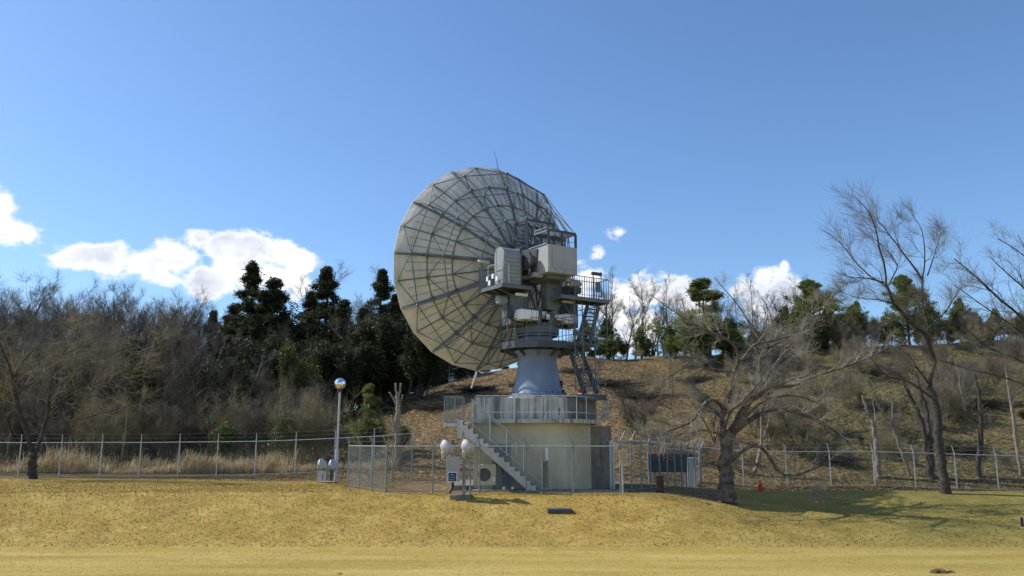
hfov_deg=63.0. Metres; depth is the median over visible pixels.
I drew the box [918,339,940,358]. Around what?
bare bush
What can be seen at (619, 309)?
bare tree
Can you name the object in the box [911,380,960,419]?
bare bush
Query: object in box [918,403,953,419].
bare bush
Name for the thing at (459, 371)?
ridge shrub
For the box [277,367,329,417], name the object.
bare tree
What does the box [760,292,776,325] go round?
bare tree
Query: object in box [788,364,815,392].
bare bush
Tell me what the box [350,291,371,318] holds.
bare tree
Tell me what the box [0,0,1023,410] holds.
sky
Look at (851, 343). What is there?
bare bush
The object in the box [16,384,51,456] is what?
bare tree
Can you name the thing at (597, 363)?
bare bush
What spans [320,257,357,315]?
bare tree
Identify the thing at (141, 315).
bare tree
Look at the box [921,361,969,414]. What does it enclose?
bare bush
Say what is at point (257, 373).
bare tree
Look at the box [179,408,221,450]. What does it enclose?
bare bush
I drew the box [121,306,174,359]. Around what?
bare tree
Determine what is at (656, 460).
chain link fence
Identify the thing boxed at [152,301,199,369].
bare tree
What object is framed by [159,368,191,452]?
bare tree
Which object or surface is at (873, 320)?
ridge shrub
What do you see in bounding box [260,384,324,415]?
bare bush
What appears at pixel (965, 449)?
brush pile
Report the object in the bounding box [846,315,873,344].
pine tree
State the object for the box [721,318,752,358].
pine tree
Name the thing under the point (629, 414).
bare sapling
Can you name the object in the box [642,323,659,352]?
bare sapling
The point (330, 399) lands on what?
bare tree
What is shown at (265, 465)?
tall dry grass
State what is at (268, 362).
bare tree
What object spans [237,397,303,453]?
bare bush
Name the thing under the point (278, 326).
bare tree
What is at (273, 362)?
evergreen tree
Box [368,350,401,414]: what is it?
evergreen tree
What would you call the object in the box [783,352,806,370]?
bare bush
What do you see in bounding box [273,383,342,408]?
bare bush
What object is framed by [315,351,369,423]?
evergreen tree
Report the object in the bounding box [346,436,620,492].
chain link fence
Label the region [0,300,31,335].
bare tree
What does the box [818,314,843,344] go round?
pine tree
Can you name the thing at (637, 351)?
bare bush
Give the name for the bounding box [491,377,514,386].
brush pile
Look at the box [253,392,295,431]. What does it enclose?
bare bush
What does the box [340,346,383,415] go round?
evergreen tree
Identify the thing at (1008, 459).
bare bush
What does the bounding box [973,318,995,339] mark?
bare bush
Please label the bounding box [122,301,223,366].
bare tree
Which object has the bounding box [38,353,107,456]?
bare tree
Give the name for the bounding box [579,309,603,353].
bare tree
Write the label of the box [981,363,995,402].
bare sapling
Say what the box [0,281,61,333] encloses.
bare tree
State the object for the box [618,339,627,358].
ridge shrub
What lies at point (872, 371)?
brush pile
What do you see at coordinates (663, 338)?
ridge shrub
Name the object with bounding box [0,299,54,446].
bare tree
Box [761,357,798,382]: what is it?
bare bush
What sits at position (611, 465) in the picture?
vertical duct
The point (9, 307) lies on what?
bare tree
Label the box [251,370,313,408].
bare tree
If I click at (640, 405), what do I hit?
bare bush
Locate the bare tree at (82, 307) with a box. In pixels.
[33,303,139,363]
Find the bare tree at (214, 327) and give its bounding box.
[190,307,227,361]
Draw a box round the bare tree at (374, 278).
[368,261,379,301]
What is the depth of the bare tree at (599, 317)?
88.64 m
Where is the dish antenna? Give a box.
[393,151,608,399]
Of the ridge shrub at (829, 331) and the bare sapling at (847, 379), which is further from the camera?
the ridge shrub at (829, 331)
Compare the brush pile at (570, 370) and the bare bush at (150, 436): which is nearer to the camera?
the bare bush at (150, 436)
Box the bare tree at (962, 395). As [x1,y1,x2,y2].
[948,357,969,410]
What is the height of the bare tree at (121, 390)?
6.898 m
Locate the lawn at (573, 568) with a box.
[0,477,1023,575]
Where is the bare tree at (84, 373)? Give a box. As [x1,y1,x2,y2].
[66,353,108,449]
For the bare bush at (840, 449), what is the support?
on the hillside
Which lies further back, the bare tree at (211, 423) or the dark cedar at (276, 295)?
the dark cedar at (276, 295)
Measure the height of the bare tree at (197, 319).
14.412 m
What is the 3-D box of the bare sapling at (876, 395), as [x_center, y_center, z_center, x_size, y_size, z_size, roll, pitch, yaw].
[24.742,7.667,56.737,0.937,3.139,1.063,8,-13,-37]
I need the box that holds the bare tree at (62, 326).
[8,296,116,375]
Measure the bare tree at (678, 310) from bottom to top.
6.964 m
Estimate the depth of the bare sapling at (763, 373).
59.26 m
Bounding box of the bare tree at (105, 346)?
[71,307,153,407]
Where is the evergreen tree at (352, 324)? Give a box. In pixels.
[323,300,375,412]
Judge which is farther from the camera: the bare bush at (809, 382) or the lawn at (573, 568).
the bare bush at (809, 382)
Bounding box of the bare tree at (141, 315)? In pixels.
[75,285,157,365]
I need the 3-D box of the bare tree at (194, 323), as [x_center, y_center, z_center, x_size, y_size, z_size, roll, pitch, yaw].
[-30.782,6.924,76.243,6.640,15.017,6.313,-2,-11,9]
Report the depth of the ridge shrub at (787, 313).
84.26 m
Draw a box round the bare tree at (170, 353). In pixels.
[154,324,198,443]
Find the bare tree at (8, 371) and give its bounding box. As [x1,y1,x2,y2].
[0,347,28,388]
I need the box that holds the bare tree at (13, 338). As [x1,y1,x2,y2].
[0,315,44,382]
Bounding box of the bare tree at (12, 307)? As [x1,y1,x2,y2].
[0,288,78,364]
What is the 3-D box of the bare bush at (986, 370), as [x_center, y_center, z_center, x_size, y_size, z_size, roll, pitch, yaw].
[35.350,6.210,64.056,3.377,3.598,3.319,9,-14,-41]
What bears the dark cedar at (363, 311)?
on the hillside
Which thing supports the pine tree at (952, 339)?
on the hillside
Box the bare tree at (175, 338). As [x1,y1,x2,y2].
[141,316,187,388]
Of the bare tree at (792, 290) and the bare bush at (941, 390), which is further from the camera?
the bare tree at (792, 290)
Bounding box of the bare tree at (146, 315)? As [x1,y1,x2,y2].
[55,298,172,356]
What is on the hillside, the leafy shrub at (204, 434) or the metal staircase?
the leafy shrub at (204, 434)
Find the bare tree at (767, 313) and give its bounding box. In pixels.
[763,301,773,329]
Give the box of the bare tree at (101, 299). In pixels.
[62,283,133,333]
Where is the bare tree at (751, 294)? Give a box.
[741,273,761,323]
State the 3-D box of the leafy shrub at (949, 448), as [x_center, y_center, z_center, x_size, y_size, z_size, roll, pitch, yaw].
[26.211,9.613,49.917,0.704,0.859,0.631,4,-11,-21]
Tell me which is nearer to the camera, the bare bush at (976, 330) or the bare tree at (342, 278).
the bare bush at (976, 330)
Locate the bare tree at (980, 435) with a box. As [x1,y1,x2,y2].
[958,365,986,477]
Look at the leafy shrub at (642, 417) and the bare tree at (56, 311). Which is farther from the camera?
the bare tree at (56, 311)
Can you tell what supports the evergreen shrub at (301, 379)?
on the hillside
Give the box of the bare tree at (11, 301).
[0,283,26,315]
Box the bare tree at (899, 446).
[870,389,910,475]
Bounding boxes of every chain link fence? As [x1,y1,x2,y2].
[0,425,412,477]
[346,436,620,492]
[349,437,469,484]
[615,437,701,486]
[617,431,1023,490]
[619,430,703,492]
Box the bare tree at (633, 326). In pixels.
[621,307,641,358]
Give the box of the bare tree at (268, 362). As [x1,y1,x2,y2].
[251,352,279,400]
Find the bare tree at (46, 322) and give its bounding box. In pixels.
[10,291,78,446]
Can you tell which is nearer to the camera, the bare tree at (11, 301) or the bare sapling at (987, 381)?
the bare sapling at (987, 381)
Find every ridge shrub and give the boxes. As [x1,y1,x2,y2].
[451,366,467,378]
[463,360,481,376]
[563,321,599,352]
[595,317,630,356]
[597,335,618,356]
[597,342,606,356]
[608,338,621,358]
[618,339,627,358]
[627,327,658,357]
[657,330,680,355]
[749,326,767,343]
[771,305,792,345]
[784,312,803,341]
[810,308,841,343]
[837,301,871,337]
[842,317,856,338]
[869,317,894,344]
[911,315,943,342]
[924,305,950,341]
[939,309,960,342]
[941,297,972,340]
[958,314,972,340]
[983,309,1009,339]
[1005,312,1022,339]
[1012,316,1023,335]
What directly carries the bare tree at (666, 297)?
on the hillside
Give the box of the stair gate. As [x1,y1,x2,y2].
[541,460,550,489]
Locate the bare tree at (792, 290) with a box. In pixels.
[775,274,807,317]
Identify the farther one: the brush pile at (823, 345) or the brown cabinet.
the brush pile at (823, 345)
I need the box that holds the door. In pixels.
[492,444,510,488]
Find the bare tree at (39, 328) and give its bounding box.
[19,301,73,381]
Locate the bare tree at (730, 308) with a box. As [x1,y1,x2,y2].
[717,298,735,321]
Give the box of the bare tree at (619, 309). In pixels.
[595,292,626,358]
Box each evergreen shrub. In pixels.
[22,376,87,419]
[43,396,73,438]
[83,360,162,412]
[127,381,179,415]
[148,369,186,405]
[167,353,257,425]
[209,371,261,422]
[273,336,323,405]
[430,362,455,386]
[437,366,456,384]
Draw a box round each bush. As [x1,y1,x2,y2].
[0,395,39,459]
[0,423,22,460]
[1,397,52,456]
[4,406,52,459]
[30,414,75,456]
[38,386,122,459]
[56,415,74,445]
[62,392,133,463]
[62,421,100,455]
[73,407,138,456]
[78,401,136,462]
[79,398,147,417]
[109,397,168,457]
[119,401,175,454]
[127,404,182,453]
[128,397,195,454]
[133,410,195,456]
[148,413,200,453]
[166,404,203,452]
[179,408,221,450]
[191,378,272,456]
[227,395,276,440]
[235,386,309,442]
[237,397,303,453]
[253,381,283,403]
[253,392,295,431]
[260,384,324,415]
[264,408,323,455]
[266,382,359,460]
[268,381,335,456]
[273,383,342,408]
[296,406,347,460]
[313,395,344,440]
[591,355,605,368]
[616,354,626,362]
[618,399,655,432]
[628,406,668,449]
[632,346,643,359]
[637,398,663,418]
[643,405,662,419]
[651,376,664,394]
[678,354,708,375]
[692,439,717,461]
[706,356,715,367]
[716,435,747,456]
[721,353,749,382]
[731,457,743,470]
[740,345,774,372]
[749,412,784,446]
[750,317,791,343]
[750,330,772,346]
[750,337,785,371]
[760,373,827,426]
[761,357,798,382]
[761,397,808,441]
[765,401,811,449]
[767,328,806,356]
[778,335,811,367]
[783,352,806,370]
[785,408,818,436]
[787,416,831,454]
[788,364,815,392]
[822,304,862,349]
[822,364,876,406]
[826,340,855,370]
[826,369,865,402]
[833,446,856,465]
[839,330,861,353]
[842,335,876,367]
[842,344,872,375]
[844,318,886,347]
[859,422,898,453]
[872,431,907,461]
[877,401,907,428]
[879,312,906,344]
[881,414,911,438]
[882,429,907,454]
[889,344,905,357]
[897,448,920,465]
[908,371,953,399]
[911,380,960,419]
[911,409,947,436]
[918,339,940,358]
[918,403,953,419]
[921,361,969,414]
[923,352,958,380]
[924,363,984,405]
[926,382,973,424]
[930,336,955,361]
[936,367,978,398]
[940,360,984,385]
[949,318,997,354]
[951,397,977,418]
[955,307,998,341]
[959,346,993,388]
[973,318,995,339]
[975,353,1015,386]
[990,374,1023,406]
[993,333,1020,360]
[994,301,1023,339]
[994,450,1015,469]
[1003,367,1023,386]
[1008,348,1022,361]
[1008,362,1023,387]
[1010,332,1023,354]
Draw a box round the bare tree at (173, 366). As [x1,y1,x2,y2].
[142,343,205,453]
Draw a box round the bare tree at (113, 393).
[96,383,131,460]
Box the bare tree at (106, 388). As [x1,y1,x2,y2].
[46,328,131,451]
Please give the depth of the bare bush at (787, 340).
74.85 m
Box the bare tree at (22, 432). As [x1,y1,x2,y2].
[0,372,47,459]
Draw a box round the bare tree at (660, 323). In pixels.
[651,311,663,353]
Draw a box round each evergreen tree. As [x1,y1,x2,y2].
[218,336,271,397]
[235,339,303,387]
[249,346,311,394]
[263,329,336,389]
[272,338,338,393]
[308,339,377,420]
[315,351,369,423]
[324,339,356,414]
[338,312,417,412]
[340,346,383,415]
[341,313,399,407]
[367,367,400,406]
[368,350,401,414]
[389,324,451,401]
[391,332,450,409]
[411,347,456,403]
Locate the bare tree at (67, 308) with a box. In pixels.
[48,295,107,336]
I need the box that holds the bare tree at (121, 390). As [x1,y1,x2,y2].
[101,361,144,416]
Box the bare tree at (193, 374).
[164,330,234,450]
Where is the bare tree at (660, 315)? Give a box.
[651,305,665,339]
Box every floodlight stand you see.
[316,458,337,481]
[438,439,474,499]
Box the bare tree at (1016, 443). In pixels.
[1005,363,1023,475]
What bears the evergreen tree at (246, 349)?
on the hillside
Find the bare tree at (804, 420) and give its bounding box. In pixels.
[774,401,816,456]
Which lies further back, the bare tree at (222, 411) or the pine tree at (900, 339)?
the pine tree at (900, 339)
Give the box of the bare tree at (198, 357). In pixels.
[160,342,208,452]
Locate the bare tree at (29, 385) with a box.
[11,345,104,452]
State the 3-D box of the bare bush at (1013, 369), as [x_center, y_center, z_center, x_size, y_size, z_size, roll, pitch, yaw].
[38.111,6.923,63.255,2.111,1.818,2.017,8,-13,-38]
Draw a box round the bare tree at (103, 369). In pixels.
[67,344,120,456]
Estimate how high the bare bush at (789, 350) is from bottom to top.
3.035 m
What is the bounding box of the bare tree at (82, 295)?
[18,276,102,364]
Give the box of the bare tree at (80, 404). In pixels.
[50,390,86,452]
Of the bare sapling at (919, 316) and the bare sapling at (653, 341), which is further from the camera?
the bare sapling at (653, 341)
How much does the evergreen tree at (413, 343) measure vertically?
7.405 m
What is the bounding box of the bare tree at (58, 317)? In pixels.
[37,297,71,339]
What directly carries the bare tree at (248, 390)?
on the hillside
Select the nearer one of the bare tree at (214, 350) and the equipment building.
the equipment building
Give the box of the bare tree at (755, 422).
[745,407,762,437]
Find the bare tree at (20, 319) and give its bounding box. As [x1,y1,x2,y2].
[0,301,37,343]
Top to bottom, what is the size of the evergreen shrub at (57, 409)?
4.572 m
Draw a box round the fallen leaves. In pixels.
[248,344,1023,490]
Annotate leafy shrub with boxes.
[197,412,222,445]
[201,416,245,459]
[244,424,268,442]
[264,407,303,457]
[271,430,303,461]
[361,417,391,457]
[389,420,415,451]
[630,414,648,434]
[696,390,711,409]
[807,449,816,461]
[855,431,865,443]
[856,392,864,400]
[916,397,929,414]
[945,443,956,454]
[1016,409,1023,420]
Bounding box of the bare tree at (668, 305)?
[653,295,672,356]
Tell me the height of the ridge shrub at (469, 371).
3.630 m
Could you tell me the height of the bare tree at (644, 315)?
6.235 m
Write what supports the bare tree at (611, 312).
on the hillside
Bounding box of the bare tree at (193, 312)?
[134,295,222,402]
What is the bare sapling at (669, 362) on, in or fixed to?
on the hillside
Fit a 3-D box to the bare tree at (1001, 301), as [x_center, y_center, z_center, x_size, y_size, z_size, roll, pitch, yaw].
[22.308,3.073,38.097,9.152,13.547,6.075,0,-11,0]
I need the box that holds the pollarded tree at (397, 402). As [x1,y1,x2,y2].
[389,383,407,465]
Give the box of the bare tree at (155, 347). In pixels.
[81,305,171,411]
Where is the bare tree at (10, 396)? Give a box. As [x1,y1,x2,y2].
[0,358,29,417]
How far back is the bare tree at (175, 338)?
68.29 m
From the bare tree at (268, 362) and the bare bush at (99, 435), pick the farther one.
the bare tree at (268, 362)
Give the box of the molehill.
[929,568,949,573]
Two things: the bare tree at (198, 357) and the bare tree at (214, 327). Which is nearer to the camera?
the bare tree at (198, 357)
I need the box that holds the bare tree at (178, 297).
[169,291,202,364]
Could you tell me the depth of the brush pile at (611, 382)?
65.26 m
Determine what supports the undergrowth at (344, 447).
on the hillside
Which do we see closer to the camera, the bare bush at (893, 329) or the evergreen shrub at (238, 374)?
the evergreen shrub at (238, 374)
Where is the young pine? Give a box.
[344,383,393,456]
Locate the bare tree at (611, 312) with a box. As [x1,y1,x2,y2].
[588,286,616,334]
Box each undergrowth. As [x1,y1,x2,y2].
[0,382,432,466]
[323,366,498,408]
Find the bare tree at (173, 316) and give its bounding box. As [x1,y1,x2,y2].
[92,280,195,390]
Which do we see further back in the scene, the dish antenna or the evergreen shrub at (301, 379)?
the evergreen shrub at (301, 379)
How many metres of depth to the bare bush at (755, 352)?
70.99 m
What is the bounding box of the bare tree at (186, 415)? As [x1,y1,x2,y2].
[175,394,204,454]
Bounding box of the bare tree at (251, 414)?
[247,397,263,446]
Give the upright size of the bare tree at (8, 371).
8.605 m
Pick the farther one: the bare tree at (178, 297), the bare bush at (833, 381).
the bare tree at (178, 297)
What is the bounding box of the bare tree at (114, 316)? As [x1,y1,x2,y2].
[92,278,200,361]
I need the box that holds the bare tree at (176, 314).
[151,299,200,350]
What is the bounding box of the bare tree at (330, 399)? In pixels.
[310,385,342,444]
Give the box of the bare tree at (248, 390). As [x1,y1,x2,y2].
[223,369,280,438]
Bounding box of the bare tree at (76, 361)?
[39,323,94,415]
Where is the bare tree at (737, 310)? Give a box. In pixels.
[727,290,741,328]
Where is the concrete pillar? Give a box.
[687,457,696,487]
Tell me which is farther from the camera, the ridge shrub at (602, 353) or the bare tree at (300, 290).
the bare tree at (300, 290)
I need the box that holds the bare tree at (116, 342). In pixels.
[72,318,132,456]
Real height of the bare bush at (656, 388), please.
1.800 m
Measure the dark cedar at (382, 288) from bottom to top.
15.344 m
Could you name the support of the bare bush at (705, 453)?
on the hillside
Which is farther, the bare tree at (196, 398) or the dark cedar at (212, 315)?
the dark cedar at (212, 315)
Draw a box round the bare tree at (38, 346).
[4,306,63,445]
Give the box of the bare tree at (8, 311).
[0,288,34,354]
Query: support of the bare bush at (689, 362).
on the hillside
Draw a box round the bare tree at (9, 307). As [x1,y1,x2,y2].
[0,288,27,349]
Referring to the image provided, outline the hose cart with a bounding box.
[502,472,513,489]
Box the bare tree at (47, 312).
[40,292,136,441]
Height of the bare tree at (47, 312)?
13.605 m
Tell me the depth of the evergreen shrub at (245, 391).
67.73 m
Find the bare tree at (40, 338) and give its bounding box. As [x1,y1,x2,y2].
[0,312,59,431]
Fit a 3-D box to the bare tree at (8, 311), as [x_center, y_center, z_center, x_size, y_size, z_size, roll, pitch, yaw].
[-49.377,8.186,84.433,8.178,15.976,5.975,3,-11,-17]
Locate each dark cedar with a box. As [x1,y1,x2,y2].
[199,302,241,363]
[201,276,341,364]
[201,310,222,357]
[203,260,276,363]
[210,335,235,426]
[247,314,267,347]
[277,313,313,342]
[289,266,382,401]
[292,290,323,339]
[306,298,367,408]
[348,307,383,400]
[363,267,402,400]
[387,292,404,325]
[419,376,455,389]
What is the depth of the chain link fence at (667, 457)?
38.56 m
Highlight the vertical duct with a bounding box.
[608,440,614,488]
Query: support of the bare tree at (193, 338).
on the hillside
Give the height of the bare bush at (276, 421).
5.243 m
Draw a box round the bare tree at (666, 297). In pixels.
[658,271,678,354]
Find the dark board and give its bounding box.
[647,454,692,485]
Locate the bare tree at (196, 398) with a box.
[183,353,240,448]
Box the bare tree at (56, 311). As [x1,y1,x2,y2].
[20,284,89,351]
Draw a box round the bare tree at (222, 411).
[204,394,235,429]
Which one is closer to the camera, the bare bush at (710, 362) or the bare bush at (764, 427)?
the bare bush at (764, 427)
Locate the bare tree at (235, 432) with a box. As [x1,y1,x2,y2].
[229,419,245,450]
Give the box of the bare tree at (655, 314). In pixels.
[652,311,674,355]
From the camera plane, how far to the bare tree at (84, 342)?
60.36 m
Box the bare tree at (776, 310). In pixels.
[765,303,787,332]
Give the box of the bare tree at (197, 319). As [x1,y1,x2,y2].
[174,297,212,353]
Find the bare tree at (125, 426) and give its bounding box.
[116,390,126,465]
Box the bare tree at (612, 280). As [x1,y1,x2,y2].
[602,266,623,358]
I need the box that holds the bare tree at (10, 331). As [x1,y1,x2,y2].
[0,314,21,345]
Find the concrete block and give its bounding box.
[546,508,571,513]
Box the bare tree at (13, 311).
[0,296,39,328]
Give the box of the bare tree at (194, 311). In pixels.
[168,297,208,350]
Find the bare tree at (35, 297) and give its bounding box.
[2,268,69,349]
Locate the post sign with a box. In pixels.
[619,450,626,495]
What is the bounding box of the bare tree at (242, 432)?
[234,417,249,458]
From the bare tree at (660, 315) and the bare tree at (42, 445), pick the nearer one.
the bare tree at (42, 445)
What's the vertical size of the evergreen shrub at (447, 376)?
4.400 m
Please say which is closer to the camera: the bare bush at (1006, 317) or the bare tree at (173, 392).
the bare tree at (173, 392)
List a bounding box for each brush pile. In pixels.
[374,395,467,412]
[442,380,502,393]
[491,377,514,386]
[558,364,609,373]
[568,368,658,387]
[601,382,684,400]
[670,369,715,383]
[780,448,880,464]
[786,334,850,348]
[845,364,924,376]
[847,398,913,411]
[919,437,1009,455]
[944,394,1023,407]
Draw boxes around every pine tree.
[588,343,600,356]
[639,276,754,356]
[642,342,660,356]
[658,326,680,357]
[670,314,718,360]
[692,337,714,365]
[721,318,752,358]
[775,305,829,349]
[779,278,861,345]
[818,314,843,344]
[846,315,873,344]
[871,317,893,344]
[880,273,942,346]
[894,331,907,344]
[945,333,959,342]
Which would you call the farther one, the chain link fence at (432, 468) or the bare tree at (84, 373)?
the bare tree at (84, 373)
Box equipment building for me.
[453,395,635,491]
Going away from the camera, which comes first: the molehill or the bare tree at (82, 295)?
the molehill
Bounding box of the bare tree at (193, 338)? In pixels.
[175,314,220,371]
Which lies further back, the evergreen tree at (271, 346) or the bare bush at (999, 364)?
the evergreen tree at (271, 346)
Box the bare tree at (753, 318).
[744,310,762,335]
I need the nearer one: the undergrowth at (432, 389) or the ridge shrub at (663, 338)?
the undergrowth at (432, 389)
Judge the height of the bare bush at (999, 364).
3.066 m
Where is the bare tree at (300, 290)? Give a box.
[288,274,311,324]
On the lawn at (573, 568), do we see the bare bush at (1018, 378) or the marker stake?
the marker stake
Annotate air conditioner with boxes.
[478,464,503,489]
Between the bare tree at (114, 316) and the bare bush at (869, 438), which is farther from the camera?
the bare tree at (114, 316)
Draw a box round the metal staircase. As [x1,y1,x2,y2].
[444,396,542,489]
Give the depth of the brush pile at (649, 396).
62.03 m
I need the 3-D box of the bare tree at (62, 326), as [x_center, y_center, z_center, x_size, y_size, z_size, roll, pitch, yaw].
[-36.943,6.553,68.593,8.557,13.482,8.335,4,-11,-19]
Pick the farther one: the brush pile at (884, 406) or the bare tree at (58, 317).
the bare tree at (58, 317)
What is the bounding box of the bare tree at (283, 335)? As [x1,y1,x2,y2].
[266,315,298,344]
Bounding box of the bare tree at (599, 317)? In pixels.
[588,292,605,357]
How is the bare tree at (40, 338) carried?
on the hillside
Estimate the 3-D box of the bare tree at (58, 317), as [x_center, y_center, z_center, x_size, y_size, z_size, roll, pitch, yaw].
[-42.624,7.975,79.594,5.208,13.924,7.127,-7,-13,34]
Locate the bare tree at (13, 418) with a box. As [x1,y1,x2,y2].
[0,341,55,460]
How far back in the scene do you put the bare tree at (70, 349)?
66.20 m
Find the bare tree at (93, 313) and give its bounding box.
[65,296,168,353]
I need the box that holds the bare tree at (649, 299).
[634,291,654,358]
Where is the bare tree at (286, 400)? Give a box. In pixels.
[269,384,310,429]
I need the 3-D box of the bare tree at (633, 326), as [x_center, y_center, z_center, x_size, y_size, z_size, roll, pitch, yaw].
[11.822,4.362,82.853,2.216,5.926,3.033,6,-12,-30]
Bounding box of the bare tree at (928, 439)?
[898,372,942,479]
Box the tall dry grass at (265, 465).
[0,438,403,473]
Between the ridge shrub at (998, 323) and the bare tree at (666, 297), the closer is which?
the ridge shrub at (998, 323)
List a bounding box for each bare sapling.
[347,409,364,460]
[369,413,385,461]
[616,378,652,444]
[618,375,631,421]
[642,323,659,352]
[665,349,672,388]
[668,359,680,405]
[682,386,729,442]
[743,351,794,406]
[793,354,827,389]
[809,356,828,429]
[813,384,826,436]
[842,356,854,408]
[867,379,885,418]
[887,390,908,418]
[912,295,923,356]
[928,306,948,343]
[930,309,940,341]
[940,385,960,426]
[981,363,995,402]
[995,329,1007,366]
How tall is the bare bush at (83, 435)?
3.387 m
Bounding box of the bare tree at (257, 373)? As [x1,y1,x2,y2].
[236,346,276,440]
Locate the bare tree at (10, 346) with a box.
[0,319,101,458]
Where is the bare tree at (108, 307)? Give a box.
[83,290,126,322]
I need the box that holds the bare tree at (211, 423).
[206,389,237,453]
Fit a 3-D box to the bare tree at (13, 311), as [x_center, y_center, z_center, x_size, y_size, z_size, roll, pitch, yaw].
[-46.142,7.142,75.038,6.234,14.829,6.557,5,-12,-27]
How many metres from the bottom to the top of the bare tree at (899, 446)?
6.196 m
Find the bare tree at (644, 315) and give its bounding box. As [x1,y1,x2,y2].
[640,302,650,357]
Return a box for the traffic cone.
[756,480,764,490]
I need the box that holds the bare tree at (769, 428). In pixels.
[751,407,784,449]
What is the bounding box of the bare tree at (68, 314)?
[0,302,77,417]
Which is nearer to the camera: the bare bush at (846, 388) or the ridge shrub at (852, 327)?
the bare bush at (846, 388)
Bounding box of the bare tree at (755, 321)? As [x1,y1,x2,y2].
[742,306,762,334]
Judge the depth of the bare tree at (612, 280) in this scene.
85.98 m
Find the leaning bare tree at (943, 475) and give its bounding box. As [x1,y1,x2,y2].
[814,179,989,493]
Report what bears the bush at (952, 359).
on the hillside
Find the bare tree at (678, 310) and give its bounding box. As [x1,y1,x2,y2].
[671,294,700,332]
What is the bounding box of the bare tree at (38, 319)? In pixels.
[5,293,84,376]
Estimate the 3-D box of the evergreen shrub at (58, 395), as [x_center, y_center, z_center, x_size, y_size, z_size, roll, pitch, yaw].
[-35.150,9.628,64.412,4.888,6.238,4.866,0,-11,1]
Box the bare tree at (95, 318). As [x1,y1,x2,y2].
[88,299,186,394]
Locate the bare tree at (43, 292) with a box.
[16,269,59,349]
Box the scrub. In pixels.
[343,341,1023,489]
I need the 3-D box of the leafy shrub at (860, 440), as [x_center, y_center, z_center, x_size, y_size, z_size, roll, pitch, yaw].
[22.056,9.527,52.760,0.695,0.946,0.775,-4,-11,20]
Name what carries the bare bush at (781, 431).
on the hillside
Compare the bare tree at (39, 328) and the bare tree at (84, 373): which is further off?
the bare tree at (39, 328)
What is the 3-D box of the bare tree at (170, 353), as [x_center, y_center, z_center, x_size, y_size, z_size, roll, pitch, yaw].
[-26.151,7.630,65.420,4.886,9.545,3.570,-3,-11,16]
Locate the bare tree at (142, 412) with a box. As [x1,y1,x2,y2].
[136,384,165,457]
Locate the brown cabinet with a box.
[656,476,663,492]
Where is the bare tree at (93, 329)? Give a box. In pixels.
[67,310,117,369]
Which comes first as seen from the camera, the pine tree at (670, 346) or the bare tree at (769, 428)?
the bare tree at (769, 428)
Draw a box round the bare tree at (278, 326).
[259,323,315,343]
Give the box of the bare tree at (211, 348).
[191,330,227,370]
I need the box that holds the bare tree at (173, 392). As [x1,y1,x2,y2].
[128,380,192,454]
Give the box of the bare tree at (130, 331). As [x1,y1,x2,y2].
[107,297,162,367]
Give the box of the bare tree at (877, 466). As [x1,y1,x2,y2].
[854,384,884,478]
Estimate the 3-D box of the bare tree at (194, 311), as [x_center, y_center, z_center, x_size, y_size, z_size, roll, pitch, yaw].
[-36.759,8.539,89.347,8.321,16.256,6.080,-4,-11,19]
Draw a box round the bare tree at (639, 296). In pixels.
[628,270,662,357]
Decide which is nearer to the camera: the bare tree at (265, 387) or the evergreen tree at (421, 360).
the bare tree at (265, 387)
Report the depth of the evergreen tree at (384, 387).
72.37 m
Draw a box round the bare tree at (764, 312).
[760,302,774,326]
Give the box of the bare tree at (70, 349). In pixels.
[56,322,100,449]
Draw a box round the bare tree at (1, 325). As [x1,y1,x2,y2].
[0,306,20,397]
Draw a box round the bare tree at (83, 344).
[57,312,120,448]
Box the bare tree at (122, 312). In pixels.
[63,283,147,360]
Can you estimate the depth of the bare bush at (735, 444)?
49.29 m
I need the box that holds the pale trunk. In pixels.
[752,401,774,474]
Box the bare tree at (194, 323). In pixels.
[135,284,213,369]
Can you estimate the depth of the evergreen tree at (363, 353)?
68.83 m
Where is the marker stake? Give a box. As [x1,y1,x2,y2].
[1020,517,1023,527]
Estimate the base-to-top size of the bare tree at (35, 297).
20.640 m
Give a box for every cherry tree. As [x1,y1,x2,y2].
[0,294,197,478]
[628,268,908,502]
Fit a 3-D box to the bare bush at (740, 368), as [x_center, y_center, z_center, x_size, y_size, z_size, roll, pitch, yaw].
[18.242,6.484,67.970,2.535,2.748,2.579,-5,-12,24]
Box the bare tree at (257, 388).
[242,368,269,409]
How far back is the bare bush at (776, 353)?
72.22 m
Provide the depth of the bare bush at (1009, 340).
71.80 m
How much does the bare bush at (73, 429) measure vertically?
5.077 m
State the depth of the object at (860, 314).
81.94 m
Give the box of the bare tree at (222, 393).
[208,381,233,419]
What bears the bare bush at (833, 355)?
on the hillside
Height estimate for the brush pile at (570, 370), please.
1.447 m
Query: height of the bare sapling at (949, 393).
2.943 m
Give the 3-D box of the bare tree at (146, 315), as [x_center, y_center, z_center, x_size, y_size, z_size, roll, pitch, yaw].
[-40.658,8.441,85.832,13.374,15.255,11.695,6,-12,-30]
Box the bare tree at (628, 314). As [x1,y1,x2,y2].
[619,294,650,358]
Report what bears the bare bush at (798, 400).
on the hillside
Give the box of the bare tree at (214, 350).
[190,326,249,383]
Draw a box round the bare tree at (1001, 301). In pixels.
[919,219,1023,404]
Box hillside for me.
[0,340,1023,490]
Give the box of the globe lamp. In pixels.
[334,378,345,481]
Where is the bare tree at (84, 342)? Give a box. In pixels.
[66,319,116,450]
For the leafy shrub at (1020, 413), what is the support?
on the hillside
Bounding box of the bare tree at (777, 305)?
[752,286,782,327]

